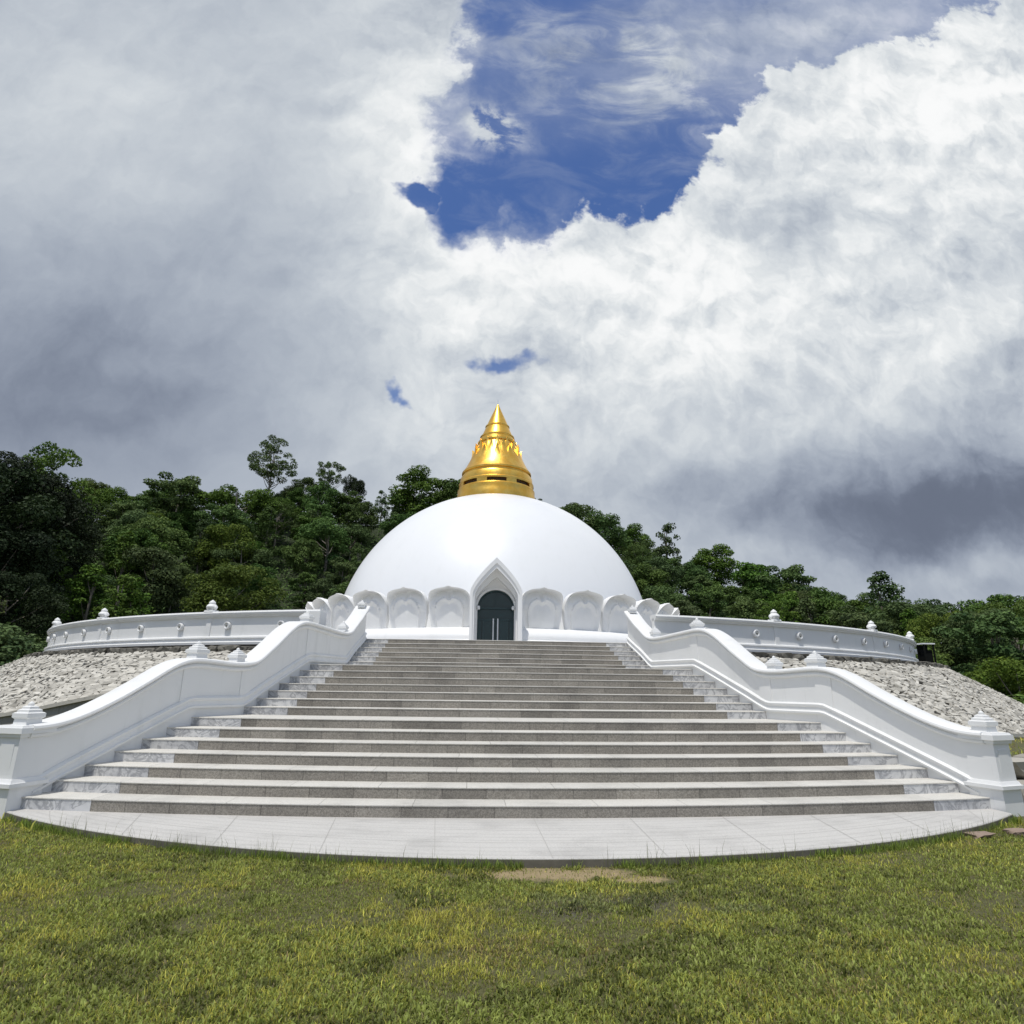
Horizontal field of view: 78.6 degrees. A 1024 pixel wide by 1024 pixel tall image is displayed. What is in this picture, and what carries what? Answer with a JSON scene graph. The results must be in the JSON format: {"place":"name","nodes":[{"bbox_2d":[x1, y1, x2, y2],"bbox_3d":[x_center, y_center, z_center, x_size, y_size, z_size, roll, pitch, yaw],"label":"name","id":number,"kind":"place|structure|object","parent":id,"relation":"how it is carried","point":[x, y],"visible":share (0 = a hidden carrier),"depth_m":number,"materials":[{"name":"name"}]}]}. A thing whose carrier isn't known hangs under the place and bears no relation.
{"place":"outdoors","nodes":[
{"label":"outdoors","id":0,"kind":"place"},
{"bbox_2d":[5,520,731,634],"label":"hillside","id":1,"kind":"structure","parent":0,"point":[286,535],"depth_m":87.58,"materials":[{"name":"green plant"}]},
{"bbox_2d":[0,622,46,665],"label":"shrub","id":2,"kind":"object","parent":1,"relation":"on","point":[12,652],"visible":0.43,"depth_m":32.15,"materials":[{"name":"green plant"}]},
{"bbox_2d":[0,522,66,618],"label":"forest tree","id":3,"kind":"object","parent":1,"relation":"on","point":[29,548],"visible":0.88,"depth_m":44.31,"materials":[{"name":"green plant"}]},
{"bbox_2d":[0,570,72,641],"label":"forest tree","id":4,"kind":"object","parent":1,"relation":"on","point":[49,607],"visible":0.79,"depth_m":38.90,"materials":[{"name":"green plant"}]},
{"bbox_2d":[0,459,83,584],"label":"dark edge tree","id":5,"kind":"object","parent":1,"relation":"on","point":[42,512],"visible":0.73,"depth_m":47.51,"materials":[{"name":"green plant"}]},
{"bbox_2d":[0,455,99,600],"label":"dark edge tree","id":6,"kind":"object","parent":1,"relation":"on","point":[71,505],"visible":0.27,"depth_m":51.18,"materials":[{"name":"green plant"}]},
{"bbox_2d":[1,499,106,598],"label":"forest tree","id":7,"kind":"object","parent":1,"relation":"on","point":[87,536],"visible":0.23,"depth_m":56.24,"materials":[{"name":"green plant"}]},
{"bbox_2d":[13,441,97,524],"bbox_3d":[-42.899,1.847,57.376,8.514,16.478,8.635,-8,-18,28],"label":"open crowned tree","id":8,"kind":"object","parent":1,"relation":"on","point":[45,459],"visible":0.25,"depth_m":57.31,"materials":[{"name":"green plant"}]},
{"bbox_2d":[40,563,115,634],"bbox_3d":[-33.767,7.802,49.161,4.743,7.758,5.671,8,-17,-25],"label":"forest tree","id":9,"kind":"object","parent":1,"relation":"on","point":[95,580],"visible":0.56,"depth_m":49.71,"materials":[{"name":"green plant"}]},
{"bbox_2d":[53,523,105,581],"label":"forest tree","id":10,"kind":"object","parent":1,"relation":"on","point":[89,562],"visible":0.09,"depth_m":63.67,"materials":[{"name":"green plant"}]},
{"bbox_2d":[71,478,111,513],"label":"forest tree","id":11,"kind":"object","parent":1,"relation":"on","point":[95,485],"visible":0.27,"depth_m":92.86,"materials":[{"name":"green plant"}]},
{"bbox_2d":[68,575,146,621],"bbox_3d":[-36.759,8.357,56.252,6.142,5.383,5.674,-2,-16,9],"label":"forest tree","id":12,"kind":"object","parent":1,"relation":"on","point":[110,582],"visible":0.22,"depth_m":55.82,"materials":[{"name":"green plant"}]},
{"bbox_2d":[92,486,132,536],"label":"forest tree","id":13,"kind":"object","parent":1,"relation":"on","point":[108,495],"visible":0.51,"depth_m":90.69,"materials":[{"name":"green plant"}]},
{"bbox_2d":[89,573,142,618],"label":"forest tree","id":14,"kind":"object","parent":1,"relation":"on","point":[115,610],"visible":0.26,"depth_m":49.11,"materials":[{"name":"green plant"}]},
{"bbox_2d":[92,531,141,603],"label":"forest tree","id":15,"kind":"object","parent":1,"relation":"on","point":[127,537],"visible":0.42,"depth_m":61.29,"materials":[{"name":"green plant"}]},
{"bbox_2d":[97,502,144,545],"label":"forest tree","id":16,"kind":"object","parent":1,"relation":"on","point":[114,513],"visible":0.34,"depth_m":82.42,"materials":[{"name":"green plant"}]},
{"bbox_2d":[0,645,255,712],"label":"stone embankment","id":17,"kind":"structure","parent":1,"relation":"on","point":[43,678],"depth_m":17.69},
{"bbox_2d":[109,577,153,617],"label":"forest tree","id":18,"kind":"object","parent":1,"relation":"on","point":[137,602],"visible":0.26,"depth_m":51.46,"materials":[{"name":"green plant"}]},
{"bbox_2d":[96,528,169,578],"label":"forest tree","id":19,"kind":"object","parent":1,"relation":"on","point":[114,546],"visible":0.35,"depth_m":65.78,"materials":[{"name":"green plant"}]},
{"bbox_2d":[103,509,166,550],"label":"forest tree","id":20,"kind":"object","parent":1,"relation":"on","point":[125,519],"visible":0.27,"depth_m":78.44,"materials":[{"name":"green plant"}]},
{"bbox_2d":[116,545,182,614],"bbox_3d":[-35.374,7.904,61.194,6.162,9.104,6.817,13,-20,-38],"label":"forest tree","id":21,"kind":"object","parent":1,"relation":"on","point":[163,575],"visible":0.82,"depth_m":60.63,"materials":[{"name":"green plant"}]},
{"bbox_2d":[134,488,172,510],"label":"forest tree","id":22,"kind":"object","parent":1,"relation":"on","point":[151,494],"visible":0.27,"depth_m":97.25,"materials":[{"name":"green plant"}]},
{"bbox_2d":[123,517,194,568],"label":"forest tree","id":23,"kind":"object","parent":1,"relation":"on","point":[155,526],"visible":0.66,"depth_m":74.10,"materials":[{"name":"green plant"}]},
{"bbox_2d":[143,471,204,537],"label":"tiered tree","id":24,"kind":"object","parent":1,"relation":"on","point":[186,484],"visible":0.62,"depth_m":92.99,"materials":[{"name":"green plant"}]},
{"bbox_2d":[148,564,199,612],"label":"forest tree","id":25,"kind":"object","parent":1,"relation":"on","point":[186,571],"visible":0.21,"depth_m":68.49,"materials":[{"name":"green plant"}]},
{"bbox_2d":[165,506,200,539],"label":"forest tree","id":26,"kind":"object","parent":1,"relation":"on","point":[179,516],"visible":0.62,"depth_m":92.34,"materials":[{"name":"green plant"}]},
{"bbox_2d":[181,519,214,581],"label":"forest tree","id":27,"kind":"object","parent":1,"relation":"on","point":[204,522],"visible":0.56,"depth_m":80.28,"materials":[{"name":"green plant"}]},
{"bbox_2d":[184,523,256,581],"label":"bright tree","id":28,"kind":"object","parent":1,"relation":"on","point":[219,533],"visible":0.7,"depth_m":79.88,"materials":[{"name":"green plant"}]},
{"bbox_2d":[193,503,247,562],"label":"forest tree","id":29,"kind":"object","parent":1,"relation":"on","point":[224,512],"visible":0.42,"depth_m":85.86,"materials":[{"name":"green plant"}]},
{"bbox_2d":[179,562,287,612],"bbox_3d":[-28.334,10.168,63.477,10.222,10.362,9.386,8,-17,-26],"label":"forest tree","id":30,"kind":"object","parent":1,"relation":"on","point":[230,575],"visible":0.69,"depth_m":62.05,"materials":[{"name":"green plant"}]},
{"bbox_2d":[192,484,280,536],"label":"forest tree","id":31,"kind":"object","parent":1,"relation":"on","point":[222,495],"visible":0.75,"depth_m":97.86,"materials":[{"name":"green plant"}]},
{"bbox_2d":[208,543,277,590],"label":"forest tree","id":32,"kind":"object","parent":1,"relation":"on","point":[258,557],"visible":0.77,"depth_m":79.96,"materials":[{"name":"green plant"}]},
{"bbox_2d":[236,563,282,598],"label":"forest tree","id":33,"kind":"object","parent":1,"relation":"on","point":[254,585],"visible":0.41,"depth_m":75.27,"materials":[{"name":"green plant"}]},
{"bbox_2d":[247,506,285,559],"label":"forest tree","id":34,"kind":"object","parent":1,"relation":"on","point":[270,513],"visible":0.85,"depth_m":90.51,"materials":[{"name":"green plant"}]},
{"bbox_2d":[247,435,297,491],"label":"emergent tree","id":35,"kind":"object","parent":1,"relation":"on","point":[254,465],"visible":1,"depth_m":114.50,"materials":[{"name":"green plant"}]},
{"bbox_2d":[253,503,298,555],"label":"forest tree","id":36,"kind":"object","parent":1,"relation":"on","point":[277,524],"visible":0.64,"depth_m":96.57,"materials":[{"name":"green plant"}]},
{"bbox_2d":[281,477,323,508],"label":"forest tree","id":37,"kind":"object","parent":1,"relation":"on","point":[308,481],"visible":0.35,"depth_m":117.86,"materials":[{"name":"green plant"}]},
{"bbox_2d":[281,538,324,585],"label":"forest tree","id":38,"kind":"object","parent":1,"relation":"on","point":[297,562],"visible":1,"depth_m":85.76,"materials":[{"name":"green plant"}]},
{"bbox_2d":[287,572,322,609],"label":"forest tree","id":39,"kind":"object","parent":1,"relation":"on","point":[303,578],"visible":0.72,"depth_m":77.52,"materials":[{"name":"green plant"}]},
{"bbox_2d":[305,577,340,601],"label":"forest tree","id":40,"kind":"object","parent":1,"relation":"on","point":[324,585],"visible":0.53,"depth_m":76.56,"materials":[{"name":"green plant"}]},
{"bbox_2d":[294,518,352,577],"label":"forest tree","id":41,"kind":"object","parent":1,"relation":"on","point":[325,532],"visible":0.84,"depth_m":89.91,"materials":[{"name":"green plant"}]},
{"bbox_2d":[302,481,345,516],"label":"forest tree","id":42,"kind":"object","parent":1,"relation":"on","point":[320,491],"visible":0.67,"depth_m":111.27,"materials":[{"name":"green plant"}]},
{"bbox_2d":[315,461,345,488],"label":"emergent tree","id":43,"kind":"object","parent":1,"relation":"on","point":[329,478],"visible":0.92,"depth_m":118.89,"materials":[{"name":"green plant"}]},
{"bbox_2d":[317,556,357,592],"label":"forest tree","id":44,"kind":"object","parent":1,"relation":"on","point":[342,571],"visible":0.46,"depth_m":80.82,"materials":[{"name":"green plant"}]},
{"bbox_2d":[325,490,373,526],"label":"forest tree","id":45,"kind":"object","parent":1,"relation":"on","point":[343,509],"visible":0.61,"depth_m":110.54,"materials":[{"name":"green plant"}]},
{"bbox_2d":[331,524,372,560],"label":"forest tree","id":46,"kind":"object","parent":1,"relation":"on","point":[358,532],"visible":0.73,"depth_m":96.02,"materials":[{"name":"green plant"}]},
{"bbox_2d":[342,474,366,510],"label":"dark ridge tree","id":47,"kind":"object","parent":1,"relation":"on","point":[354,484],"visible":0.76,"depth_m":120.07,"materials":[{"name":"green plant"}]},
{"bbox_2d":[344,501,381,544],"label":"forest tree","id":48,"kind":"object","parent":1,"relation":"on","point":[360,516],"visible":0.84,"depth_m":109.16,"materials":[{"name":"green plant"}]},
{"bbox_2d":[378,511,416,541],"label":"forest tree","id":49,"kind":"object","parent":1,"relation":"on","point":[388,526],"visible":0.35,"depth_m":103.72,"materials":[{"name":"green plant"}]},
{"bbox_2d":[386,464,447,514],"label":"flat topped tree","id":50,"kind":"object","parent":1,"relation":"on","point":[402,499],"visible":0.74,"depth_m":109.36,"materials":[{"name":"green plant"}]},
{"bbox_2d":[431,478,460,502],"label":"flat topped tree","id":51,"kind":"object","parent":1,"relation":"on","point":[451,490],"visible":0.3,"depth_m":109.52,"materials":[{"name":"green plant"}]},
{"bbox_2d":[0,514,1022,689],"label":"undergrowth","id":52,"kind":"object","parent":1,"relation":"on","point":[174,610],"visible":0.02,"depth_m":81.92,"materials":[{"name":"green plant"}]},
{"bbox_2d":[560,502,599,528],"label":"dark ridge tree","id":53,"kind":"object","parent":1,"relation":"on","point":[575,509],"visible":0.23,"depth_m":108.13,"materials":[{"name":"green plant"}]},
{"bbox_2d":[584,510,632,556],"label":"dark ridge tree","id":54,"kind":"object","parent":1,"relation":"on","point":[613,534],"visible":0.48,"depth_m":106.51,"materials":[{"name":"green plant"}]},
{"bbox_2d":[609,523,650,559],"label":"forest tree","id":55,"kind":"object","parent":1,"relation":"on","point":[634,535],"visible":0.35,"depth_m":115.64,"materials":[{"name":"green plant"}]},
{"bbox_2d":[621,543,656,571],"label":"forest tree","id":56,"kind":"object","parent":1,"relation":"on","point":[641,553],"visible":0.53,"depth_m":102.26,"materials":[{"name":"green plant"}]},
{"bbox_2d":[630,561,670,600],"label":"forest tree","id":57,"kind":"object","parent":1,"relation":"on","point":[648,575],"visible":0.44,"depth_m":85.30,"materials":[{"name":"green plant"}]},
{"bbox_2d":[637,556,685,592],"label":"forest tree","id":58,"kind":"object","parent":1,"relation":"on","point":[663,564],"visible":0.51,"depth_m":93.23,"materials":[{"name":"green plant"}]},
{"bbox_2d":[641,585,691,609],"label":"forest tree","id":59,"kind":"object","parent":1,"relation":"on","point":[667,595],"visible":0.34,"depth_m":76.37,"materials":[{"name":"green plant"}]},
{"bbox_2d":[653,522,686,593],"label":"pointed tree","id":60,"kind":"object","parent":1,"relation":"on","point":[664,549],"visible":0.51,"depth_m":106.53,"materials":[{"name":"green plant"}]},
{"bbox_2d":[672,600,703,615],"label":"forest tree","id":61,"kind":"object","parent":1,"relation":"on","point":[683,607],"visible":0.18,"depth_m":70.76,"materials":[{"name":"green plant"}]},
{"bbox_2d":[674,561,713,603],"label":"forest tree","id":62,"kind":"object","parent":1,"relation":"on","point":[693,570],"visible":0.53,"depth_m":99.78,"materials":[{"name":"green plant"}]},
{"bbox_2d":[681,575,713,608],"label":"forest tree","id":63,"kind":"object","parent":1,"relation":"on","point":[696,580],"visible":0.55,"depth_m":92.39,"materials":[{"name":"green plant"}]},
{"bbox_2d":[687,583,729,617],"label":"forest tree","id":64,"kind":"object","parent":1,"relation":"on","point":[708,605],"visible":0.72,"depth_m":78.21,"materials":[{"name":"green plant"}]},
{"bbox_2d":[691,543,740,585],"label":"forest tree","id":65,"kind":"object","parent":1,"relation":"on","point":[718,569],"visible":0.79,"depth_m":105.78,"materials":[{"name":"green plant"}]},
{"bbox_2d":[707,585,765,616],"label":"forest tree","id":66,"kind":"object","parent":1,"relation":"on","point":[732,592],"visible":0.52,"depth_m":85.05,"materials":[{"name":"green plant"}]},
{"bbox_2d":[722,596,772,619],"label":"forest tree","id":67,"kind":"object","parent":1,"relation":"on","point":[746,608],"visible":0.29,"depth_m":67.73,"materials":[{"name":"green plant"}]},
{"bbox_2d":[730,562,780,611],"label":"tiered tree","id":68,"kind":"object","parent":1,"relation":"on","point":[750,569],"visible":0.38,"depth_m":92.50,"materials":[{"name":"green plant"}]},
{"bbox_2d":[740,568,777,608],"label":"forest tree","id":69,"kind":"object","parent":1,"relation":"on","point":[767,586],"visible":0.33,"depth_m":90.81,"materials":[{"name":"green plant"}]},
{"bbox_2d":[754,590,801,621],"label":"forest tree","id":70,"kind":"object","parent":1,"relation":"on","point":[792,602],"visible":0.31,"depth_m":68.44,"materials":[{"name":"green plant"}]},
{"bbox_2d":[754,600,803,622],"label":"forest tree","id":71,"kind":"object","parent":1,"relation":"on","point":[781,611],"visible":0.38,"depth_m":60.44,"materials":[{"name":"green plant"}]},
{"bbox_2d":[755,564,816,610],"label":"forest tree","id":72,"kind":"object","parent":1,"relation":"on","point":[792,573],"visible":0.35,"depth_m":80.11,"materials":[{"name":"green plant"}]},
{"bbox_2d":[792,598,819,623],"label":"forest tree","id":73,"kind":"object","parent":1,"relation":"on","point":[807,610],"visible":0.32,"depth_m":60.35,"materials":[{"name":"green plant"}]},
{"bbox_2d":[804,596,856,625],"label":"forest tree","id":74,"kind":"object","parent":1,"relation":"on","point":[827,603],"visible":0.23,"depth_m":60.10,"materials":[{"name":"green plant"}]},
{"bbox_2d":[824,605,897,632],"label":"forest tree","id":75,"kind":"object","parent":1,"relation":"on","point":[857,619],"visible":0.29,"depth_m":49.40,"materials":[{"name":"green plant"}]},
{"bbox_2d":[862,570,904,614],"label":"pointed tree","id":76,"kind":"object","parent":1,"relation":"on","point":[887,589],"visible":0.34,"depth_m":78.95,"materials":[{"name":"green plant"}]},
{"bbox_2d":[750,652,1023,733],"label":"stone embankment","id":77,"kind":"structure","parent":1,"relation":"on","point":[944,692],"depth_m":18.34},
{"bbox_2d":[861,601,953,644],"bbox_3d":[34.564,11.058,53.766,8.010,6.697,8.152,13,-20,-37],"label":"forest tree","id":78,"kind":"object","parent":1,"relation":"on","point":[897,611],"visible":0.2,"depth_m":53.69,"materials":[{"name":"green plant"}]},
{"bbox_2d":[904,610,975,669],"bbox_3d":[28.462,9.666,41.462,4.255,6.070,4.425,-8,-18,29],"label":"forest tree","id":79,"kind":"object","parent":1,"relation":"on","point":[922,627],"visible":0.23,"depth_m":41.33,"materials":[{"name":"green plant"}]},
{"bbox_2d":[929,612,1010,671],"bbox_3d":[29.217,9.143,39.410,4.837,5.774,4.442,-14,-21,41],"label":"forest tree","id":80,"kind":"object","parent":1,"relation":"on","point":[947,645],"visible":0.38,"depth_m":39.34,"materials":[{"name":"green plant"}]},
{"bbox_2d":[932,610,1023,689],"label":"forest tree","id":81,"kind":"object","parent":1,"relation":"on","point":[992,625],"visible":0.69,"depth_m":32.34,"materials":[{"name":"green plant"}]},
{"bbox_2d":[952,594,1023,614],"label":"forest tree","id":82,"kind":"object","parent":1,"relation":"on","point":[1001,598],"visible":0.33,"depth_m":61.67,"materials":[{"name":"green plant"}]},
{"bbox_2d":[971,600,1023,681],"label":"bright tree","id":83,"kind":"object","parent":1,"relation":"on","point":[991,605],"visible":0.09,"depth_m":46.18,"materials":[{"name":"green plant"}]},
{"bbox_2d":[96,645,821,685],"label":"terrace ground","id":84,"kind":"structure","parent":0,"point":[187,646],"depth_m":19.66,"materials":[{"name":"grey"}]},
{"bbox_2d":[43,600,326,651],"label":"parapet wall","id":85,"kind":"structure","parent":84,"relation":"on","point":[211,625],"depth_m":19.36,"materials":[{"name":"white paint"}]},
{"bbox_2d":[305,404,679,642],"bbox_3d":[-1.077,0.847,41.174,23.498,18.150,23.750,1,-16,-2],"label":"stupa","id":86,"kind":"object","parent":84,"relation":"on","point":[495,549],"visible":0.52,"depth_m":32.20,"materials":[{"name":"paint"}]},
{"bbox_2d":[477,590,513,640],"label":"door","id":87,"kind":"structure","parent":86,"relation":"in","point":[495,616],"depth_m":29.14,"materials":[{"name":"teal glass"}]},
{"bbox_2d":[650,609,918,661],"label":"parapet wall","id":88,"kind":"structure","parent":84,"relation":"on","point":[774,633],"depth_m":19.99,"materials":[{"name":"white paint"}]},
{"bbox_2d":[916,643,936,662],"bbox_3d":[20.434,8.456,30.488,0.620,4.030,0.600,2,-16,-4],"label":"canopy","id":89,"kind":"object","parent":84,"relation":"on","point":[924,653],"visible":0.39,"depth_m":30.75,"materials":[{"name":"black"}]},
{"bbox_2d":[0,814,1023,1023],"bbox_3d":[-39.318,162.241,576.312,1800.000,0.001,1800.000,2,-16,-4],"label":"lawn","id":90,"kind":"structure","parent":0,"point":[544,875],"depth_m":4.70,"materials":[{"name":"plant"}]},
{"bbox_2d":[0,694,103,724],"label":"retaining wall","id":91,"kind":"structure","parent":90,"relation":"on","point":[49,710],"depth_m":14.14,"materials":[{"name":"concrete"}]},
{"bbox_2d":[4,809,1012,867],"bbox_3d":[0.198,3.845,7.503,13.730,0.114,2.785,2,-16,-4],"label":"paved apron","id":92,"kind":"object","parent":90,"relation":"on","point":[545,842],"visible":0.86,"depth_m":7.19,"materials":[{"name":"white stone"}]},
{"bbox_2d":[20,639,990,817],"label":"staircase","id":93,"kind":"structure","parent":92,"relation":"on","point":[501,729],"depth_m":9.97,"materials":[{"name":"grey"}]},
{"bbox_2d":[0,600,369,818],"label":"balustrade","id":94,"kind":"object","parent":93,"relation":"on","point":[39,754],"visible":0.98,"depth_m":10.53,"materials":[{"name":"white paint"}]},
{"bbox_2d":[624,605,1023,816],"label":"balustrade","id":95,"kind":"object","parent":93,"relation":"on","point":[975,758],"visible":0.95,"depth_m":11.41,"materials":[{"name":"white paint"}]},
{"bbox_2d":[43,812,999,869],"bbox_3d":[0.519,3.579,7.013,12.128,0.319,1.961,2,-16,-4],"label":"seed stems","id":96,"kind":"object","parent":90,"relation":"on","point":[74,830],"visible":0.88,"depth_m":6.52,"materials":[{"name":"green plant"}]},
{"bbox_2d":[963,655,1023,703],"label":"shrub","id":97,"kind":"object","parent":90,"relation":"on","point":[1001,674],"visible":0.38,"depth_m":27.70,"materials":[{"name":"green plant"}]},
{"bbox_2d":[1012,754,1023,800],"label":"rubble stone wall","id":98,"kind":"structure","parent":90,"relation":"on","point":[1018,762],"depth_m":10.17,"materials":[{"name":"grey stone"}]},
{"bbox_2d":[0,0,1023,608],"label":"sky","id":99,"kind":"structure","parent":0,"point":[747,276],"materials":[{"name":"white"}]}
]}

